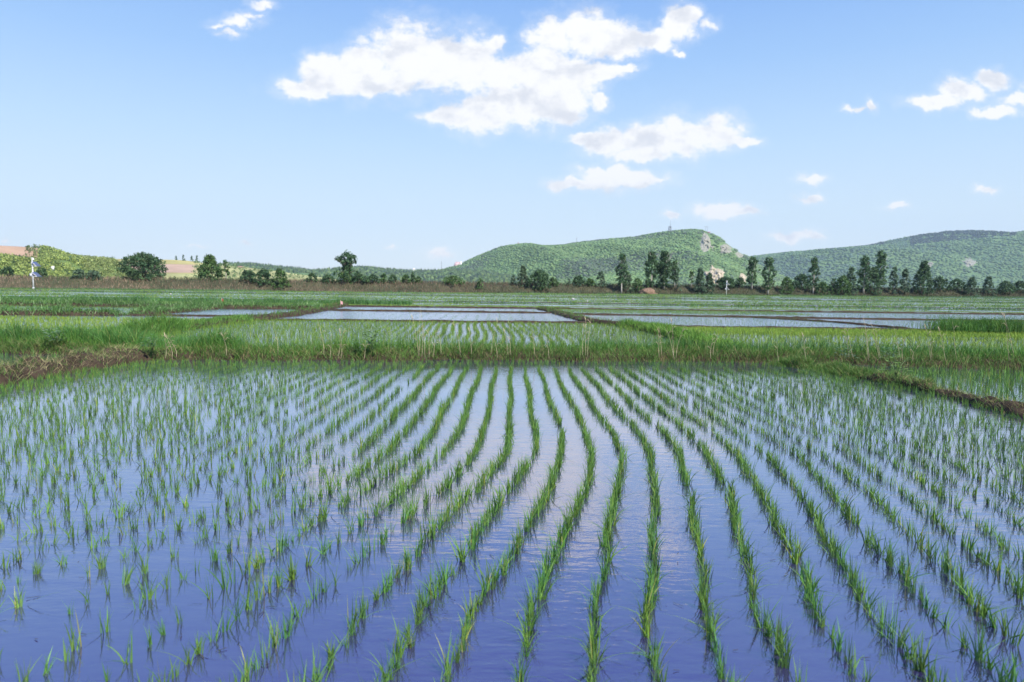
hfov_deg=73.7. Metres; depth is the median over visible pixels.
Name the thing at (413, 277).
bush
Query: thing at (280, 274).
bush
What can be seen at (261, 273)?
bush
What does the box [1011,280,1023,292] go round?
bush
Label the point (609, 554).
rice seedling
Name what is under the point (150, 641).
rice seedling
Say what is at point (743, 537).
rice seedling
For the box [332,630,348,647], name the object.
rice seedling
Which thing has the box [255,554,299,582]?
rice seedling
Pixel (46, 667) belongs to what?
rice seedling
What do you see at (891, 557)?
rice seedling
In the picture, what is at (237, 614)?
rice seedling
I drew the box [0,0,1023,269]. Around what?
sky
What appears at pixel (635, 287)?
bush
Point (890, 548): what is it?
rice seedling
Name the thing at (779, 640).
rice seedling
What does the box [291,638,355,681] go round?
rice seedling
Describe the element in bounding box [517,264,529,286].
willow
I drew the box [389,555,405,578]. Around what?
rice seedling
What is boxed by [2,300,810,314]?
rice field
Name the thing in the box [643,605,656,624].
rice seedling
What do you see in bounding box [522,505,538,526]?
rice seedling
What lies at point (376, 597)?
rice seedling
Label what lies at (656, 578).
rice seedling
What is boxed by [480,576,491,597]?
rice seedling
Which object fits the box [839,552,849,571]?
rice seedling
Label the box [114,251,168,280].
bush
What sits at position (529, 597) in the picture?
rice seedling
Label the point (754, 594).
rice seedling
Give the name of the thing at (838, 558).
rice seedling
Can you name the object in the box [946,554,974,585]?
rice seedling
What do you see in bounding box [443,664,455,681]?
rice seedling
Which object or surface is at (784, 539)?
rice seedling
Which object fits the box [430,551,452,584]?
rice seedling
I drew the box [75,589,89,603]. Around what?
rice seedling
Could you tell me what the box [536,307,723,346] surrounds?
earth bank
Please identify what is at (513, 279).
bush
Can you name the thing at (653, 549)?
rice seedling
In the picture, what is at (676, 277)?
tree
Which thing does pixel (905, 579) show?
rice seedling
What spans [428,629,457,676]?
rice seedling
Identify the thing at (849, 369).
side bank grass
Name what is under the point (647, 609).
rice seedling
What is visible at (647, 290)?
earth heap
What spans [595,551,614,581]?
rice seedling
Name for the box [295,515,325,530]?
rice seedling
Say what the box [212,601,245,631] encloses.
rice seedling
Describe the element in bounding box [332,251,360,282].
elm tree
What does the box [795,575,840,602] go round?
rice seedling
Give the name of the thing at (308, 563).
rice seedling
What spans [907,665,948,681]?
rice seedling
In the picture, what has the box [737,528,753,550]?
rice seedling
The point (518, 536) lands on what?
rice seedling
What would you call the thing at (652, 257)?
poplar
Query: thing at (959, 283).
bush
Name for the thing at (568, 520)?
rice seedling
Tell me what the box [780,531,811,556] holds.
rice seedling
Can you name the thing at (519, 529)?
rice seedling
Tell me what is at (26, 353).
rice field
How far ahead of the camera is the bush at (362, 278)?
161.97 m
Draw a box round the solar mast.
[29,258,41,288]
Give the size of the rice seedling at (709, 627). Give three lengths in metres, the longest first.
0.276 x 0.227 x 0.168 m
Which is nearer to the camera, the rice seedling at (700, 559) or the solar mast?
the rice seedling at (700, 559)
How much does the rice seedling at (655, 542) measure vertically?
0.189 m
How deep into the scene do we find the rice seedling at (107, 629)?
3.33 m
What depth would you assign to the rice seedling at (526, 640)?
3.24 m
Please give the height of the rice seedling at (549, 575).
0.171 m
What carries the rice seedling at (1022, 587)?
on the water
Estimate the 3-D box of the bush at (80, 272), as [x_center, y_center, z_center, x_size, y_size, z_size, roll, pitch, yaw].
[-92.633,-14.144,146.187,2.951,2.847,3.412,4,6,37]
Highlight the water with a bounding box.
[0,289,1023,681]
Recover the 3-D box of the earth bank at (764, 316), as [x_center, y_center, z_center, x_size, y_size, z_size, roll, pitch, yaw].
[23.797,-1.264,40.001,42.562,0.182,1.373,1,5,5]
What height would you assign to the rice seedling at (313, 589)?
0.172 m
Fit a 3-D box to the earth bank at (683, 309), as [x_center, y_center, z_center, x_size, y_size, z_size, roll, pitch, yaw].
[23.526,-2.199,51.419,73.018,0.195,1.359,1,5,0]
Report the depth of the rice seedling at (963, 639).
3.29 m
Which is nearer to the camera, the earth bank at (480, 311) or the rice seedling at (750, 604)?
the rice seedling at (750, 604)
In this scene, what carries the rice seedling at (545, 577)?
on the water
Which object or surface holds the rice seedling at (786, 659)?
on the water
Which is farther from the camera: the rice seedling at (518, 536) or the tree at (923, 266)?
the tree at (923, 266)
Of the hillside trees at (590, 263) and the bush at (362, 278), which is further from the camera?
the hillside trees at (590, 263)
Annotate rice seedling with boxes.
[4,580,57,610]
[15,656,40,681]
[32,555,45,573]
[43,647,57,675]
[45,640,70,662]
[52,554,67,565]
[63,598,74,614]
[63,611,82,651]
[74,563,91,576]
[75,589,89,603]
[77,607,109,636]
[91,547,111,568]
[92,629,132,665]
[102,663,111,681]
[103,578,109,594]
[112,536,142,551]
[115,547,130,558]
[122,558,135,585]
[123,594,143,608]
[128,548,150,574]
[131,569,160,599]
[144,627,151,649]
[144,654,179,681]
[152,637,203,664]
[154,619,165,635]
[158,565,171,588]
[169,657,180,678]
[170,541,179,557]
[173,564,188,579]
[173,606,183,622]
[185,574,215,599]
[189,634,210,654]
[202,554,232,590]
[202,615,228,641]
[208,539,224,561]
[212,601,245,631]
[220,531,233,553]
[223,554,240,583]
[225,588,255,620]
[231,539,254,575]
[232,670,247,681]
[233,642,260,681]
[238,576,265,610]
[245,521,260,537]
[249,563,265,600]
[249,648,267,671]
[250,547,263,568]
[253,542,265,563]
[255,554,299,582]
[257,530,291,552]
[258,629,273,659]
[261,561,296,593]
[264,566,287,586]
[265,527,300,546]
[265,611,288,648]
[267,544,279,556]
[273,613,298,638]
[280,607,291,625]
[286,595,310,617]
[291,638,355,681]
[294,523,301,536]
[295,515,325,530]
[298,533,338,554]
[303,540,325,566]
[305,574,321,598]
[310,643,335,681]
[316,647,335,672]
[317,576,331,593]
[318,566,339,586]
[321,635,346,659]
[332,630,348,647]
[333,523,341,543]
[343,516,356,533]
[343,548,362,564]
[345,614,355,635]
[347,590,364,627]
[355,507,365,525]
[357,594,385,618]
[358,530,370,557]
[359,568,396,593]
[359,595,370,610]
[361,530,375,550]
[368,644,427,681]
[370,584,381,600]
[373,667,392,681]
[377,526,388,544]
[382,566,394,585]
[388,644,402,669]
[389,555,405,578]
[391,612,430,658]
[391,617,422,635]
[392,624,416,648]
[399,501,411,523]
[400,533,435,548]
[401,546,412,563]
[401,547,415,570]
[409,599,436,624]
[413,568,455,598]
[413,584,430,616]
[414,537,423,556]
[414,576,439,607]
[418,521,431,543]
[421,567,446,589]
[422,506,437,539]
[422,510,436,533]
[427,510,447,529]
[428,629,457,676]
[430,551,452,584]
[435,505,451,525]
[440,530,476,564]
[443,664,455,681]
[446,635,467,662]
[449,561,454,575]
[454,621,471,651]
[458,613,474,639]
[460,611,471,628]
[461,589,481,619]
[463,524,482,550]
[464,514,490,535]
[467,522,481,542]
[469,553,496,591]
[472,592,479,612]
[476,513,485,531]
[476,586,484,604]
[477,508,506,525]
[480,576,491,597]
[485,553,507,581]
[497,550,520,575]
[498,607,539,636]
[501,549,512,567]
[507,539,525,560]
[507,650,539,680]
[509,519,524,542]
[509,528,531,554]
[511,527,542,547]
[513,625,545,648]
[513,669,531,681]
[514,572,558,600]
[516,600,544,625]
[517,585,556,618]
[520,634,539,658]
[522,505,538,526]
[523,513,531,531]
[525,577,542,608]
[528,559,556,593]
[529,568,555,584]
[535,518,572,547]
[535,557,570,579]
[538,539,580,570]
[541,542,580,563]
[549,532,565,557]
[554,516,563,541]
[559,506,584,530]
[561,519,574,536]
[562,636,602,673]
[565,615,630,650]
[570,665,608,681]
[573,615,606,639]
[577,577,604,601]
[578,583,600,611]
[579,625,637,667]
[583,512,613,534]
[583,648,606,681]
[584,509,615,530]
[586,600,598,629]
[590,590,616,620]
[591,575,605,594]
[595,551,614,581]
[597,526,618,547]
[599,530,634,561]
[599,552,610,573]
[601,503,626,525]
[602,516,619,540]
[623,570,662,600]
[623,593,661,618]
[627,560,657,576]
[627,629,662,658]
[633,608,651,637]
[635,566,659,609]
[636,544,673,570]
[640,519,664,545]
[642,629,680,669]
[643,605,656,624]
[645,515,661,540]
[645,527,660,558]
[645,661,668,681]
[646,555,676,584]
[647,530,668,552]
[649,507,661,531]
[653,646,664,680]
[673,602,727,631]
[685,521,702,540]
[686,575,724,607]
[689,581,731,614]
[694,531,707,549]
[694,553,713,580]
[695,539,706,557]
[696,567,716,601]
[697,547,705,564]
[699,596,713,620]
[703,599,731,641]
[707,626,723,652]
[709,642,727,666]
[711,650,725,679]
[725,666,743,681]
[726,567,772,590]
[732,528,749,546]
[734,521,767,539]
[734,552,773,574]
[735,532,748,555]
[736,531,776,562]
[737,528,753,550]
[741,592,775,608]
[742,562,757,582]
[745,570,768,600]
[745,613,789,637]
[750,596,781,628]
[750,597,760,617]
[757,617,797,655]
[764,627,797,668]
[767,602,792,645]
[770,518,796,544]
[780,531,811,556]
[781,529,800,548]
[784,563,838,595]
[784,657,819,681]
[785,532,802,564]
[795,557,813,583]
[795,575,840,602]
[800,554,814,576]
[805,587,823,609]
[806,590,850,620]
[812,535,848,558]
[815,611,832,627]
[826,531,838,552]
[826,618,844,638]
[829,619,847,651]
[835,538,852,564]
[837,551,864,578]
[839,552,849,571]
[840,634,856,663]
[841,561,878,587]
[842,573,873,600]
[845,642,862,676]
[847,586,897,608]
[855,569,867,593]
[859,596,879,619]
[862,660,878,681]
[865,595,923,628]
[869,592,898,638]
[874,615,918,648]
[882,544,900,566]
[885,538,902,561]
[889,566,919,594]
[893,546,923,574]
[895,623,955,659]
[897,554,920,585]
[898,556,946,579]
[900,578,928,599]
[902,626,941,672]
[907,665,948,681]
[919,591,931,608]
[920,651,940,681]
[927,597,953,619]
[929,603,963,629]
[940,619,1012,662]
[941,540,966,572]
[943,554,956,579]
[943,620,972,648]
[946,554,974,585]
[947,574,1009,605]
[949,575,969,594]
[954,638,1001,673]
[967,584,1010,611]
[974,604,997,629]
[976,588,1023,618]
[990,652,1022,681]
[991,606,1023,636]
[1000,566,1023,595]
[1001,650,1023,681]
[1007,613,1023,646]
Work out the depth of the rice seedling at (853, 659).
3.04 m
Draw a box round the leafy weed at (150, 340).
[141,334,162,349]
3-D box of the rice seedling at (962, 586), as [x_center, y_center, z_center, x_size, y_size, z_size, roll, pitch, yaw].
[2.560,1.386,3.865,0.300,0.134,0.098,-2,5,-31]
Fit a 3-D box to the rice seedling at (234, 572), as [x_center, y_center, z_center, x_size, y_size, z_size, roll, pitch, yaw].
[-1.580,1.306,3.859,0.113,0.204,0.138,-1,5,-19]
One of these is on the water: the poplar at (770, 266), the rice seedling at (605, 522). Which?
the rice seedling at (605, 522)
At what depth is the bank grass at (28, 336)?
15.85 m
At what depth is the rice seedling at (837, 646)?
3.25 m
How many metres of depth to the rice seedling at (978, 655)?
3.17 m
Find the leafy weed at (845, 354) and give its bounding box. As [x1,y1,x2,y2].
[834,344,857,359]
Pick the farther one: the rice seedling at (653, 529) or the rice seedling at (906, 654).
the rice seedling at (653, 529)
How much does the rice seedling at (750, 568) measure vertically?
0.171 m
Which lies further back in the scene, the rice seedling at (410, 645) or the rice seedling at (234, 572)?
the rice seedling at (234, 572)
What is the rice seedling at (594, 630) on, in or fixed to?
on the water
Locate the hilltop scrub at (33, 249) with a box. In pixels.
[23,244,69,257]
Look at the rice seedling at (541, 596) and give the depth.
3.74 m
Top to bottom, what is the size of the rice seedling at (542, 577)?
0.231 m
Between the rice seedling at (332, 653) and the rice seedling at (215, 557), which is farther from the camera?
the rice seedling at (215, 557)
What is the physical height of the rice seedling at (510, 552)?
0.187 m
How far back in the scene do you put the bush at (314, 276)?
159.62 m
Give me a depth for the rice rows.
7.31 m
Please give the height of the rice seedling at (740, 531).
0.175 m
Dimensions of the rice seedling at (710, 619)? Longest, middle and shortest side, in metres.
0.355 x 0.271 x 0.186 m
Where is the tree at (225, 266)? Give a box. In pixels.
[221,259,230,277]
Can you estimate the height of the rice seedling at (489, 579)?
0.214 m
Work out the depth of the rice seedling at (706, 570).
4.02 m
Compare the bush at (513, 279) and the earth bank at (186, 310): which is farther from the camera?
the bush at (513, 279)
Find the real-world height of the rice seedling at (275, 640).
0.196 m
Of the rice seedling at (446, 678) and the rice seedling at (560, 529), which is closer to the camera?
the rice seedling at (446, 678)
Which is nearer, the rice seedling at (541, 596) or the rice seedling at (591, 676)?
the rice seedling at (591, 676)
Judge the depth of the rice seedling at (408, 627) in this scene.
3.33 m
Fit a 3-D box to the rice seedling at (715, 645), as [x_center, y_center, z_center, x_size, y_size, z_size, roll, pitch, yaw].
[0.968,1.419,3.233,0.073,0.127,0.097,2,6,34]
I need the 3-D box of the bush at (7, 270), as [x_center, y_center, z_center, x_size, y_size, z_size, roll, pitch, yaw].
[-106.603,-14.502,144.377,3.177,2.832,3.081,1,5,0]
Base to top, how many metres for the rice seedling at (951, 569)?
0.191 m
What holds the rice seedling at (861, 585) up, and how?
on the water
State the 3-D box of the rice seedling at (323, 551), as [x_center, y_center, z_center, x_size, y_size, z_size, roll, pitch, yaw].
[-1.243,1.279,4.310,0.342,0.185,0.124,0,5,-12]
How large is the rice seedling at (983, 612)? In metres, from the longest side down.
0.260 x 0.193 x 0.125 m
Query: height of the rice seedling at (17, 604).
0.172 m
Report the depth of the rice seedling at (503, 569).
4.04 m
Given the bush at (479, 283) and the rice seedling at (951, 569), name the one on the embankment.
the bush at (479, 283)
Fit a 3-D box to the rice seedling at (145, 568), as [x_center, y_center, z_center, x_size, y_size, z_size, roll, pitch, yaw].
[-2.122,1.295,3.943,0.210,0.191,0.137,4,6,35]
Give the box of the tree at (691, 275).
[689,270,693,285]
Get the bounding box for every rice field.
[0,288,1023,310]
[0,314,205,330]
[0,351,58,362]
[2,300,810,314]
[142,317,669,348]
[152,307,560,320]
[568,309,1023,327]
[677,325,1023,350]
[868,361,1023,401]
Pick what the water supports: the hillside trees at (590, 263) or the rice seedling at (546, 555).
the rice seedling at (546, 555)
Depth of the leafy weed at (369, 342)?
15.29 m
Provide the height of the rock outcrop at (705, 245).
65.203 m
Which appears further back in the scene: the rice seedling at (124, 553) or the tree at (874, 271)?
the tree at (874, 271)
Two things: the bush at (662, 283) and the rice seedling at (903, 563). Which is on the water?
the rice seedling at (903, 563)
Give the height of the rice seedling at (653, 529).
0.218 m
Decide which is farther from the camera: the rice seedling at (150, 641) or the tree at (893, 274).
the tree at (893, 274)
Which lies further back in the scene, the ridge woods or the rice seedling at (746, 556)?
the ridge woods
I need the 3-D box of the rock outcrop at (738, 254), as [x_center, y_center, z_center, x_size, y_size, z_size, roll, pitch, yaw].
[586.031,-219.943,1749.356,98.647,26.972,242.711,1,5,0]
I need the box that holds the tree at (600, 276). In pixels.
[596,271,605,286]
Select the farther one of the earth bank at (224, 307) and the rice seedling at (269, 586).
the earth bank at (224, 307)
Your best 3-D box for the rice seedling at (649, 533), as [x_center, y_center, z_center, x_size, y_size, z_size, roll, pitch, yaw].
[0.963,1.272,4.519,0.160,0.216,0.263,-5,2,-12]
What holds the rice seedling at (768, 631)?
on the water
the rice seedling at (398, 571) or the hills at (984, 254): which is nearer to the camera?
the rice seedling at (398, 571)
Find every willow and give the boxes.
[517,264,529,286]
[693,267,706,294]
[703,272,714,293]
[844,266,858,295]
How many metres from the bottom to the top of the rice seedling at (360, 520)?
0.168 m
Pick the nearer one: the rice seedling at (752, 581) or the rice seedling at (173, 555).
the rice seedling at (752, 581)
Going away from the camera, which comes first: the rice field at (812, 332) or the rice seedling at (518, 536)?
the rice seedling at (518, 536)
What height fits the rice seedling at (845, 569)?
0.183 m
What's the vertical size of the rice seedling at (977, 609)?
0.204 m
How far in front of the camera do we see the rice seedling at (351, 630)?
3.33 m
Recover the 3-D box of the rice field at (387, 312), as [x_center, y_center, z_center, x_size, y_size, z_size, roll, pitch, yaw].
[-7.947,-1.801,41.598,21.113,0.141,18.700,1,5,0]
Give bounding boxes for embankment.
[0,277,1023,296]
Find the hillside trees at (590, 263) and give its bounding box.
[439,229,812,287]
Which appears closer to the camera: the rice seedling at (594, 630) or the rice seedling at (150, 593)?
the rice seedling at (594, 630)
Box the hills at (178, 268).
[118,259,330,280]
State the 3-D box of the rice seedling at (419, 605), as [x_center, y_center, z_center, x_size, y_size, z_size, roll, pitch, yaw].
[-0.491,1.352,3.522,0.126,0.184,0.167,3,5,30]
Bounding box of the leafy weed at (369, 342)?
[354,328,382,349]
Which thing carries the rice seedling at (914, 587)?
on the water
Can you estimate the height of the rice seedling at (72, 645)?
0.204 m
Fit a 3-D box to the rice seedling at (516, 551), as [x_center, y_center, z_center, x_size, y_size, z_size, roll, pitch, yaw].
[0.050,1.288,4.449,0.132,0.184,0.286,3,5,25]
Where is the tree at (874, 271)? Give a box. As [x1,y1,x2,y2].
[864,266,881,295]
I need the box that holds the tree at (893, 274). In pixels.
[887,266,898,294]
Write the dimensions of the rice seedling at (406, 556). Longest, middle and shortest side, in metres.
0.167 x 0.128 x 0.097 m
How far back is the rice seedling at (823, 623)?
3.46 m
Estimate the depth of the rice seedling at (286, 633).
3.30 m
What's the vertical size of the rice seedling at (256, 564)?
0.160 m
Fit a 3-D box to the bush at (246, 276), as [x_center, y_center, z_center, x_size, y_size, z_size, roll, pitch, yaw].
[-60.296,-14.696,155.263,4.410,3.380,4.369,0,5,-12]
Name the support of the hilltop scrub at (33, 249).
on the hills at (16, 250)
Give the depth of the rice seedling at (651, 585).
3.75 m
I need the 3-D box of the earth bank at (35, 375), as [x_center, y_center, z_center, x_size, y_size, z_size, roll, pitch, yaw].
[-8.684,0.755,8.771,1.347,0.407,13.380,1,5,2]
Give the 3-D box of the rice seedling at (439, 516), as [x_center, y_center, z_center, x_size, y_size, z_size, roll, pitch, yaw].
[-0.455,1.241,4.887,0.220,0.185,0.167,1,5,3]
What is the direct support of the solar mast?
on the ground
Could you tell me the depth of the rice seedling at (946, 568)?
4.15 m
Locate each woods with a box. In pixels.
[219,261,555,284]
[753,230,1023,288]
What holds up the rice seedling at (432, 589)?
on the water
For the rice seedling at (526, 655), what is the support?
on the water
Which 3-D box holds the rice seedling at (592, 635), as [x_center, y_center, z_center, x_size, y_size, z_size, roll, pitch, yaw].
[0.388,1.374,3.224,0.396,0.218,0.151,-2,5,-31]
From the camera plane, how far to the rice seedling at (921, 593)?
3.79 m
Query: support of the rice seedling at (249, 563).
on the water
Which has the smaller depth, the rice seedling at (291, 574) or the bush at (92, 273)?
the rice seedling at (291, 574)
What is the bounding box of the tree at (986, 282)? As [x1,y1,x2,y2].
[981,276,997,296]
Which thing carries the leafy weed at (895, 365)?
on the earth bank at (1010, 403)
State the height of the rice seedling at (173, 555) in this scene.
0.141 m
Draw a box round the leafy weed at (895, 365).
[880,355,911,375]
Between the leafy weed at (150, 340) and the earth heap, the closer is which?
the leafy weed at (150, 340)
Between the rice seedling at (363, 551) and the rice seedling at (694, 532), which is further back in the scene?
the rice seedling at (694, 532)
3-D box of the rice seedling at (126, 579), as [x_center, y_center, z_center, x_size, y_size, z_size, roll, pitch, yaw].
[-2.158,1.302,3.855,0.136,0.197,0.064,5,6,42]
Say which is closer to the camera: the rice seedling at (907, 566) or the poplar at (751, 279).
the rice seedling at (907, 566)
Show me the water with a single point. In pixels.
(32, 629)
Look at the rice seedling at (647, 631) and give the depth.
3.36 m
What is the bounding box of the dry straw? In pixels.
[0,340,1023,413]
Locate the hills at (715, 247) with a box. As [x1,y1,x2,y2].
[451,231,774,284]
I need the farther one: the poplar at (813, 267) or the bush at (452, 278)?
the poplar at (813, 267)
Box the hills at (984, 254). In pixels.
[757,231,1023,288]
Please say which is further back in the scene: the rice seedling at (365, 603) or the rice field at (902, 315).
the rice field at (902, 315)
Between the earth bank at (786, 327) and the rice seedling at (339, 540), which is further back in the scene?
the earth bank at (786, 327)
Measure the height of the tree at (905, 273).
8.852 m
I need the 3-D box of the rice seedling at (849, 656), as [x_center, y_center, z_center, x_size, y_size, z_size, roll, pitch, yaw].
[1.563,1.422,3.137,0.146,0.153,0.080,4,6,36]
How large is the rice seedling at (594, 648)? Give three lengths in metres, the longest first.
0.336 x 0.256 x 0.176 m
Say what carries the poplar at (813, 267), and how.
on the embankment
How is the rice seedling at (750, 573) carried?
on the water
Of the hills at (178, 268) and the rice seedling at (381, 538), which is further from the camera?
the hills at (178, 268)
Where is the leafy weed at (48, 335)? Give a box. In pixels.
[42,329,67,343]
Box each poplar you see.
[615,252,628,292]
[644,250,658,286]
[654,250,673,289]
[670,258,679,284]
[745,256,759,289]
[761,257,776,293]
[808,256,820,293]
[856,255,872,293]
[874,249,889,289]
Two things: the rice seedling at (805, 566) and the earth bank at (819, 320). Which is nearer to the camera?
the rice seedling at (805, 566)
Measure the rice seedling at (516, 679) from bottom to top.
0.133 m
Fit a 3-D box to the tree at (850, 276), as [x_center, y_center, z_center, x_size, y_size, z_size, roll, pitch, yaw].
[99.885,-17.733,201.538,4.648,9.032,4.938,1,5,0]
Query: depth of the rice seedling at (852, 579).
3.94 m
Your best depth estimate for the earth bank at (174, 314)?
33.95 m
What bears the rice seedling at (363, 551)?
on the water
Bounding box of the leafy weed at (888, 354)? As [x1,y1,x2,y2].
[882,346,898,359]
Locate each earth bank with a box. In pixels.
[0,301,313,308]
[0,310,121,315]
[0,348,151,385]
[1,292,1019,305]
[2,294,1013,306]
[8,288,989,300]
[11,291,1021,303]
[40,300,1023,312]
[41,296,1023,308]
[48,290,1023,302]
[120,303,348,334]
[125,314,242,316]
[126,306,219,314]
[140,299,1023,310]
[258,318,588,322]
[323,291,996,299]
[327,309,551,312]
[345,305,1023,314]
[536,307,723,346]
[576,313,1021,321]
[629,294,992,298]
[676,325,934,330]
[751,316,908,327]
[785,360,1023,417]
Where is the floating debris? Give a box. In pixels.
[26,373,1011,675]
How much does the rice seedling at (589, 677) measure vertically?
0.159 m
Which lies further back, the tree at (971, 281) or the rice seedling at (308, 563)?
the tree at (971, 281)
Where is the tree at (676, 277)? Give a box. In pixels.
[672,270,681,292]
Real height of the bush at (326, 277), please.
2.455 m
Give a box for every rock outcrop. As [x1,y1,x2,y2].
[699,233,713,251]
[704,266,724,283]
[720,244,732,253]
[735,252,742,257]
[740,273,746,281]
[963,257,976,266]
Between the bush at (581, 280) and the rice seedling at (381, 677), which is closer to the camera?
the rice seedling at (381, 677)
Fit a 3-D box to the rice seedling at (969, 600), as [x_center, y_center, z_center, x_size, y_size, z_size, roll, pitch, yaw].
[2.625,1.363,3.825,0.290,0.192,0.263,0,5,-5]
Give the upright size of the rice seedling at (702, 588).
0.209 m
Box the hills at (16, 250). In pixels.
[0,246,141,276]
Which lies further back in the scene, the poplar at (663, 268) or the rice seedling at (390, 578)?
the poplar at (663, 268)
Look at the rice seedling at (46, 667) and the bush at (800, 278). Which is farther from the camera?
the bush at (800, 278)
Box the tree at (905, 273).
[898,268,910,294]
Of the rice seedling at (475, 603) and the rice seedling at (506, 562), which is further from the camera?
the rice seedling at (506, 562)
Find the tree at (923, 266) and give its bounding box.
[910,259,935,294]
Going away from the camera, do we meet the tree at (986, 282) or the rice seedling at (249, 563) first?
the rice seedling at (249, 563)
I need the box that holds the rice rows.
[0,357,1023,681]
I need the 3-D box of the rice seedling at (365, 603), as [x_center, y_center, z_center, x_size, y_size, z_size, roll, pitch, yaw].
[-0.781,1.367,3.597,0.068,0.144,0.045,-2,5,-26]
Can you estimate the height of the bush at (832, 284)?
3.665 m
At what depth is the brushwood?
349.35 m
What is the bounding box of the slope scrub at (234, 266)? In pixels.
[107,256,321,279]
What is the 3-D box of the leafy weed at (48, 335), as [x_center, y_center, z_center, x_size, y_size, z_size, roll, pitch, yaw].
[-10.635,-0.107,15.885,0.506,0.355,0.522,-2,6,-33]
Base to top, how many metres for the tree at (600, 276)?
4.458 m
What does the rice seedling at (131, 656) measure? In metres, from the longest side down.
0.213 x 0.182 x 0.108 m
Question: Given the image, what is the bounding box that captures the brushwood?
[0,245,126,278]
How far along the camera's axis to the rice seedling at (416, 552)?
4.31 m
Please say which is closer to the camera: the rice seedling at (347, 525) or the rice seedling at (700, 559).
the rice seedling at (700, 559)
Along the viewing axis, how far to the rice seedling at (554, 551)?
4.32 m
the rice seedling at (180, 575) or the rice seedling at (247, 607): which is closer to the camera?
the rice seedling at (247, 607)
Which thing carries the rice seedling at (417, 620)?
on the water
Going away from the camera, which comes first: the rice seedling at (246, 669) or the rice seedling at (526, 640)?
the rice seedling at (246, 669)
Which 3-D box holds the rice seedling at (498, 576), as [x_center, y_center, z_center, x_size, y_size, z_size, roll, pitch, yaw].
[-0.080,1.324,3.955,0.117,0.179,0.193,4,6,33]
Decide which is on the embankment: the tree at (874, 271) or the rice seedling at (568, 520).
the tree at (874, 271)
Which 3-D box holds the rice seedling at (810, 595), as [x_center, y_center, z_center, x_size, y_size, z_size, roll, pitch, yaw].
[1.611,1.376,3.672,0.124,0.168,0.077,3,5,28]
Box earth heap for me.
[638,288,656,293]
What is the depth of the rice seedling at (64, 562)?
4.12 m
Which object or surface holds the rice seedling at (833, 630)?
on the water
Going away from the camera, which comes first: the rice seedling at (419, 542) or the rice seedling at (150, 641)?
the rice seedling at (150, 641)
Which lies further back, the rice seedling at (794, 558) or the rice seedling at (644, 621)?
the rice seedling at (794, 558)
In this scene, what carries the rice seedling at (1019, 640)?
on the water
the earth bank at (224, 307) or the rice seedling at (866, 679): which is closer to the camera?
the rice seedling at (866, 679)
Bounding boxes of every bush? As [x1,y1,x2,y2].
[0,266,14,276]
[36,268,47,275]
[71,269,88,278]
[85,269,101,279]
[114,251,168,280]
[197,254,223,279]
[239,269,256,282]
[253,268,272,285]
[270,268,291,288]
[304,271,317,281]
[321,274,334,282]
[336,270,353,283]
[351,273,369,283]
[364,274,379,282]
[379,273,387,282]
[387,274,396,282]
[400,274,410,282]
[411,272,415,282]
[441,275,464,285]
[475,278,485,289]
[511,274,515,284]
[527,269,551,290]
[549,277,558,285]
[572,275,585,285]
[586,278,595,285]
[622,273,633,293]
[631,278,643,292]
[645,279,653,286]
[656,278,670,287]
[715,275,736,287]
[733,276,745,287]
[779,276,793,294]
[792,273,811,289]
[815,281,832,295]
[829,278,837,289]
[831,274,851,295]
[931,276,949,291]
[947,278,966,291]
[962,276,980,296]
[996,281,1016,293]
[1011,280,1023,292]
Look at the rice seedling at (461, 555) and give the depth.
4.24 m
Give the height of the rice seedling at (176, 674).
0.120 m
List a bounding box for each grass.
[0,273,1023,296]
[0,294,1023,347]
[0,320,1023,370]
[0,342,1022,410]
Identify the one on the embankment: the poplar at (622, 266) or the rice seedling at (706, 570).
the poplar at (622, 266)
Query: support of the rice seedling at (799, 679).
on the water
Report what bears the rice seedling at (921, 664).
on the water
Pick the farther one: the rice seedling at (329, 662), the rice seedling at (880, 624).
the rice seedling at (880, 624)
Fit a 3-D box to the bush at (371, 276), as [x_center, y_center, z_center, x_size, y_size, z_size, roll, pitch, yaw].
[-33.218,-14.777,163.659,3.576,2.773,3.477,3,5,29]
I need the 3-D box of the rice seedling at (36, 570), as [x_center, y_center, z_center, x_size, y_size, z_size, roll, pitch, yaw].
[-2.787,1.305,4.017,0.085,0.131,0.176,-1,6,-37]
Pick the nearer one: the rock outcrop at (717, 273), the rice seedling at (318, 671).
the rice seedling at (318, 671)
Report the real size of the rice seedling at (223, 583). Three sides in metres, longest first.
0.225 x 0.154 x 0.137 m
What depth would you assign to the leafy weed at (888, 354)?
14.58 m
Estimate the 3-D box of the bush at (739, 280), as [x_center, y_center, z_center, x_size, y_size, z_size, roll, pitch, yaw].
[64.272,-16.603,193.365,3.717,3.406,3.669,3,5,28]

